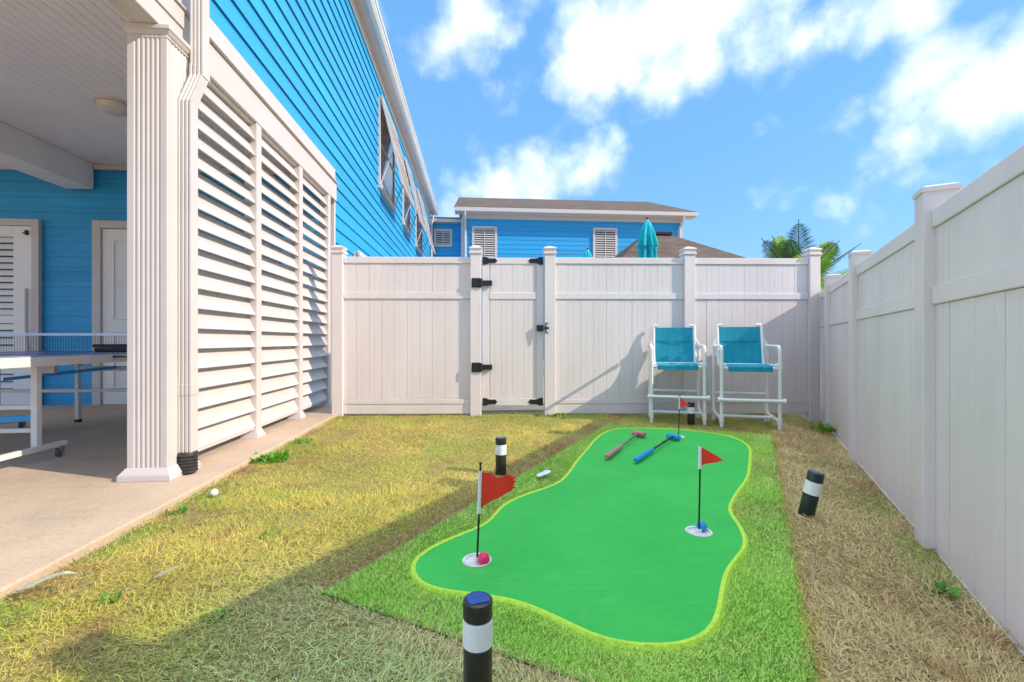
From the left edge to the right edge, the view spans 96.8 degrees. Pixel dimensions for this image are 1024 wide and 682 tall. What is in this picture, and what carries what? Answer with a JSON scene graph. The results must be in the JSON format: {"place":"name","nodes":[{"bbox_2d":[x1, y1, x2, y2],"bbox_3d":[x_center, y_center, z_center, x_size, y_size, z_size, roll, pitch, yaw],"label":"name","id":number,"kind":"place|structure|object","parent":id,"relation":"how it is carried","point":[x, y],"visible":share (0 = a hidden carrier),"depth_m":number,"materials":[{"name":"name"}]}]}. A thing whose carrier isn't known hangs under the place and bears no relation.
{"place":"outdoors","nodes":[
{"label":"outdoors","id":0,"kind":"place"},
{"bbox_2d":[91,344,126,351],"bbox_3d":[-3.733,0.065,4.417,0.530,0.070,0.300,0,0,-12],"label":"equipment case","id":1,"kind":"object","parent":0,"point":[111,347],"visible":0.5,"depth_m":4.27,"materials":[{"name":"black plastic"}]},
{"bbox_2d":[0,404,336,604],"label":"patio","id":2,"kind":"structure","parent":0,"point":[76,500],"depth_m":2.66,"materials":[{"name":"concrete"}]},
{"bbox_2d":[0,333,126,460],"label":"table tennis","id":3,"kind":"object","parent":2,"relation":"on","point":[44,363],"visible":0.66,"depth_m":3.39,"materials":[{"name":"blue paint"}]},
{"bbox_2d":[0,0,437,481],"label":"blue house","id":4,"kind":"structure","parent":2,"relation":"on","point":[99,211],"depth_m":4.85,"materials":[{"name":"paint"}]},
{"bbox_2d":[0,218,41,404],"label":"door","id":5,"kind":"structure","parent":4,"relation":"in","point":[20,239],"depth_m":5.88,"materials":[{"name":"white paint"}]},
{"bbox_2d":[92,220,126,404],"bbox_3d":[-4.940,-0.370,6.011,1.105,2.420,0.058,0,0,-5],"label":"door","id":6,"kind":"structure","parent":4,"relation":"in","point":[109,237],"depth_m":5.98,"materials":[{"name":"white paint"}]},
{"bbox_2d":[94,95,126,116],"bbox_3d":[-3.880,-2.268,4.429,0.280,0.105,0.280,0,0,-5],"label":"ceiling light","id":7,"kind":"object","parent":4,"relation":"attached to","point":[111,105],"visible":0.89,"depth_m":4.35,"materials":[{"name":"white glass"}]},
{"bbox_2d":[378,96,395,211],"bbox_3d":[-2.724,-3.985,9.932,0.090,1.830,1.710,0,0,-5],"label":"window","id":8,"kind":"structure","parent":4,"relation":"in","point":[387,188],"depth_m":9.75,"materials":[{"name":"white glass"}]},
{"bbox_2d":[402,157,410,234],"bbox_3d":[-2.939,-3.980,12.658,0.090,1.780,1.240,0,0,-5],"label":"window","id":9,"kind":"structure","parent":4,"relation":"in","point":[405,203],"depth_m":12.56,"materials":[{"name":"white glass"}]},
{"bbox_2d":[415,190,422,255],"bbox_3d":[-3.159,-3.960,15.450,0.090,1.840,1.740,0,0,-5],"label":"window","id":10,"kind":"structure","parent":4,"relation":"in","point":[419,246],"depth_m":15.34,"materials":[{"name":"white glass"}]},
{"bbox_2d":[198,80,331,460],"bbox_3d":[-2.316,-0.532,4.482,0.150,2.744,3.050,0,0,-5],"label":"louvre screen","id":11,"kind":"object","parent":2,"relation":"on","point":[264,355],"visible":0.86,"depth_m":3.96,"materials":[{"name":"white paint"}]},
{"bbox_2d":[0,411,1023,681],"bbox_3d":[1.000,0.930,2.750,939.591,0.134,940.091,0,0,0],"label":"ground","id":12,"kind":"structure","parent":0,"point":[192,511],"depth_m":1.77,"materials":[{"name":"plant"}]},
{"bbox_2d":[17,571,76,590],"bbox_3d":[-1.586,0.813,1.556,0.170,0.026,0.058,-4,4,-12],"label":"fallen leaf","id":13,"kind":"object","parent":12,"relation":"on","point":[30,584],"visible":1,"depth_m":1.55,"materials":[{"name":"beige plant"}]},
{"bbox_2d":[91,590,121,605],"bbox_3d":[-1.347,0.857,1.515,0.075,0.026,0.080,0,0,44],"label":"weed plant","id":14,"kind":"object","parent":12,"relation":"on","point":[118,592],"visible":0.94,"depth_m":1.52,"materials":[{"name":"green plant"}]},
{"bbox_2d":[155,566,179,577],"bbox_3d":[-1.229,0.822,1.625,0.077,0.024,0.035,-4,4,-10],"label":"fallen leaf","id":15,"kind":"object","parent":12,"relation":"on","point":[162,573],"visible":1,"depth_m":1.62,"materials":[{"name":"beige plant"}]},
{"bbox_2d":[165,505,187,515],"bbox_3d":[-1.697,0.852,2.307,0.105,0.036,0.102,0,0,10],"label":"weed plant","id":16,"kind":"object","parent":12,"relation":"on","point":[184,508],"visible":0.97,"depth_m":2.30,"materials":[{"name":"green plant"}]},
{"bbox_2d":[210,489,218,495],"bbox_3d":[-1.649,0.839,2.520,0.039,0.039,0.039,0,0,0],"label":"golf ball","id":17,"kind":"object","parent":12,"relation":"on","point":[213,492],"visible":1,"depth_m":2.51,"materials":[{"name":"white plastic"}]},
{"bbox_2d":[202,606,229,623],"bbox_3d":[-0.927,0.858,1.426,0.076,0.025,0.070,0,0,24],"label":"weed plant","id":18,"kind":"object","parent":12,"relation":"on","point":[218,610],"visible":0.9,"depth_m":1.44,"materials":[{"name":"green plant"}]},
{"bbox_2d":[258,529,279,539],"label":"weed plant","id":19,"kind":"object","parent":12,"relation":"on","point":[268,532],"visible":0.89,"depth_m":2.03,"materials":[{"name":"green plant"}]},
{"bbox_2d":[250,450,289,463],"bbox_3d":[-1.769,0.841,3.331,0.308,0.057,0.305,0,0,0],"label":"weed plant","id":20,"kind":"object","parent":12,"relation":"on","point":[270,457],"visible":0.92,"depth_m":3.31,"materials":[{"name":"green plant"}]},
{"bbox_2d":[291,437,312,443],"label":"weed plant","id":21,"kind":"object","parent":12,"relation":"on","point":[304,440],"visible":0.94,"depth_m":3.92,"materials":[{"name":"green plant"}]},
{"bbox_2d":[330,245,482,416],"bbox_3d":[-1.222,-0.074,5.327,1.750,2.088,0.153,0,0,-1],"label":"privacy fence","id":22,"kind":"object","parent":12,"relation":"on","point":[406,335],"visible":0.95,"depth_m":5.30,"materials":[{"name":"white plastic"}]},
{"bbox_2d":[472,257,548,405],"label":"fence gate","id":23,"kind":"structure","parent":22,"relation":"attached to","point":[510,367],"depth_m":5.33,"materials":[{"name":"white plastic"}]},
{"bbox_2d":[431,217,460,256],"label":"connecting wing","id":24,"kind":"structure","parent":12,"relation":"on","point":[446,236],"depth_m":19.70,"materials":[{"name":"blue wood"}]},
{"bbox_2d":[434,229,451,246],"bbox_3d":[-2.983,-4.465,19.680,0.789,0.770,0.072,0,0,-5],"label":"window","id":25,"kind":"structure","parent":24,"relation":"in","point":[442,237],"depth_m":19.67,"materials":[{"name":"white paint"}]},
{"bbox_2d":[463,591,492,681],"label":"solar bollard light","id":26,"kind":"object","parent":12,"relation":"on","point":[477,632],"visible":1,"depth_m":1.09,"materials":[{"name":"black plastic"}]},
{"bbox_2d":[495,436,506,475],"bbox_3d":[-0.073,0.818,2.990,0.074,0.374,0.074,0,0,-8],"label":"solar bollard light","id":27,"kind":"object","parent":12,"relation":"on","point":[500,448],"visible":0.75,"depth_m":2.96,"materials":[{"name":"black plastic"}]},
{"bbox_2d":[546,412,566,416],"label":"weed plant","id":28,"kind":"object","parent":12,"relation":"on","point":[562,414],"visible":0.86,"depth_m":5.24,"materials":[{"name":"green plant"}]},
{"bbox_2d":[321,422,818,681],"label":"putting mat","id":29,"kind":"object","parent":12,"relation":"on","point":[619,557],"visible":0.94,"depth_m":1.71,"materials":[{"name":"green carpet"}]},
{"bbox_2d":[478,552,489,564],"bbox_3d":[-0.110,0.844,1.765,0.047,0.047,0.047,0,0,0],"label":"golf ball","id":30,"kind":"object","parent":29,"relation":"on","point":[483,558],"visible":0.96,"depth_m":1.75,"materials":[{"name":"pink plastic"}]},
{"bbox_2d":[476,462,516,557],"bbox_3d":[-0.061,0.669,1.794,0.162,0.391,0.017,0,0,-10],"label":"golf flag","id":31,"kind":"object","parent":29,"relation":"on","point":[491,487],"visible":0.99,"depth_m":1.79,"materials":[{"name":"red fabric"}]},
{"bbox_2d":[537,470,550,476],"bbox_3d":[0.200,0.834,2.869,0.117,0.009,0.058,-4,5,-30],"label":"plastic tag","id":32,"kind":"object","parent":29,"relation":"on","point":[544,472],"visible":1,"depth_m":2.87,"materials":[{"name":"white plastic"}]},
{"bbox_2d":[604,430,645,458],"bbox_3d":[0.915,0.828,3.675,0.131,0.049,0.977,0,0,29],"label":"toy putter","id":33,"kind":"object","parent":29,"relation":"on","point":[635,433],"visible":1,"depth_m":3.65,"materials":[{"name":"pink plastic"}]},
{"bbox_2d":[633,433,680,461],"bbox_3d":[1.139,0.828,3.563,0.131,0.049,0.985,0,0,35],"label":"toy putter","id":34,"kind":"object","parent":29,"relation":"on","point":[669,436],"visible":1,"depth_m":3.52,"materials":[{"name":"plastic"}]},
{"bbox_2d":[678,395,688,434],"bbox_3d":[1.527,0.674,4.035,0.021,0.378,0.120,0,0,-30],"label":"golf flag","id":35,"kind":"object","parent":29,"relation":"on","point":[682,402],"visible":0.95,"depth_m":4.07,"materials":[{"name":"red fabric"}]},
{"bbox_2d":[696,521,706,531],"bbox_3d":[0.862,0.843,2.068,0.047,0.047,0.047,0,0,0],"label":"golf ball","id":36,"kind":"object","parent":29,"relation":"on","point":[703,525],"visible":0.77,"depth_m":2.05,"materials":[{"name":"blue plastic"}]},
{"bbox_2d":[698,445,723,528],"bbox_3d":[0.897,0.666,2.042,0.120,0.395,0.017,0,0,7],"label":"golf flag","id":37,"kind":"object","parent":29,"relation":"on","point":[705,456],"visible":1,"depth_m":2.05,"materials":[{"name":"red fabric"}]},
{"bbox_2d":[454,197,697,360],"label":"guest house","id":38,"kind":"structure","parent":12,"relation":"on","point":[509,228],"depth_m":19.50,"materials":[{"name":"paint"}]},
{"bbox_2d":[472,226,496,257],"bbox_3d":[-1.163,-3.940,19.222,1.065,1.820,0.072,0,0,-5],"label":"window","id":39,"kind":"structure","parent":38,"relation":"in","point":[485,237],"depth_m":19.22,"materials":[{"name":"white paint"}]},
{"bbox_2d":[593,228,616,257],"bbox_3d":[4.018,-3.955,19.630,1.073,1.850,0.072,0,0,-5],"label":"window","id":40,"kind":"structure","parent":38,"relation":"in","point":[604,239],"depth_m":19.62,"materials":[{"name":"white paint"}]},
{"bbox_2d":[648,324,709,424],"bbox_3d":[1.799,0.340,4.996,0.608,1.060,0.583,0,0,15],"label":"chair","id":41,"kind":"object","parent":12,"relation":"on","point":[672,348],"visible":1,"depth_m":5.16,"materials":[{"name":"teal fabric"}]},
{"bbox_2d":[543,246,821,420],"bbox_3d":[2.009,-0.074,5.394,3.287,2.088,0.153,0,0,-1],"label":"privacy fence","id":42,"kind":"object","parent":12,"relation":"on","point":[602,316],"visible":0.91,"depth_m":5.36,"materials":[{"name":"white plastic"}]},
{"bbox_2d":[687,402,694,424],"bbox_3d":[1.865,0.826,4.740,0.074,0.374,0.074,0,0,42],"label":"solar bollard light","id":43,"kind":"object","parent":12,"relation":"on","point":[690,414],"visible":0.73,"depth_m":4.71,"materials":[{"name":"black plastic"}]},
{"bbox_2d":[711,324,786,430],"bbox_3d":[2.419,0.340,4.726,0.608,1.060,0.583,0,0,15],"label":"chair","id":44,"kind":"object","parent":12,"relation":"on","point":[739,349],"visible":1,"depth_m":4.89,"materials":[{"name":"teal fabric"}]},
{"bbox_2d":[797,469,824,518],"bbox_3d":[1.467,0.829,2.257,0.074,0.374,0.074,11,4,0],"label":"solar bollard light","id":45,"kind":"object","parent":12,"relation":"on","point":[813,486],"visible":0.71,"depth_m":2.23,"materials":[{"name":"black plastic"}]},
{"bbox_2d":[761,219,861,290],"bbox_3d":[5.835,-0.769,9.124,2.665,3.393,1.994,0,0,0],"label":"palm tree","id":46,"kind":"object","parent":12,"relation":"on","point":[784,248],"visible":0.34,"depth_m":8.86,"materials":[{"name":"green plant"}]},
{"bbox_2d":[810,423,836,431],"bbox_3d":[3.227,0.873,4.621,0.394,0.055,0.395,0,0,0],"label":"weed plant","id":47,"kind":"object","parent":12,"relation":"on","point":[829,428],"visible":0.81,"depth_m":4.63,"materials":[{"name":"green plant"}]},
{"bbox_2d":[820,144,1023,654],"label":"privacy fence","id":48,"kind":"object","parent":12,"relation":"on","point":[922,365],"visible":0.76,"depth_m":1.91,"materials":[{"name":"white plastic"}]},
{"bbox_2d":[916,579,961,598],"bbox_3d":[1.607,0.922,1.693,0.133,0.036,0.107,0,0,11],"label":"weed plant","id":49,"kind":"object","parent":12,"relation":"on","point":[953,591],"visible":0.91,"depth_m":1.70,"materials":[{"name":"green plant"}]},
{"bbox_2d":[482,361,543,411],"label":"back courtyard paving","id":50,"kind":"structure","parent":0,"point":[514,408],"depth_m":5.71,"materials":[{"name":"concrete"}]},
{"bbox_2d":[583,248,591,257],"bbox_3d":[1.500,-0.497,9.007,0.542,2.695,0.550,0,0,-27],"label":"patio umbrella","id":51,"kind":"object","parent":50,"relation":"on","point":[587,253],"visible":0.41,"depth_m":8.95,"materials":[{"name":"teal fabric"}]},
{"bbox_2d":[637,217,658,257],"bbox_3d":[2.059,-0.517,6.927,0.542,2.735,0.550,0,0,-33],"label":"patio umbrella","id":52,"kind":"object","parent":50,"relation":"on","point":[647,245],"visible":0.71,"depth_m":6.84,"materials":[{"name":"teal fabric"}]},
{"bbox_2d":[613,231,745,257],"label":"pavilion","id":53,"kind":"structure","parent":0,"point":[670,245],"depth_m":10.38,"materials":[{"name":"brown concrete"}]},
{"bbox_2d":[377,0,1023,282],"label":"sky","id":54,"kind":"structure","parent":0,"point":[755,118],"materials":[{"name":"blue"}]}
]}

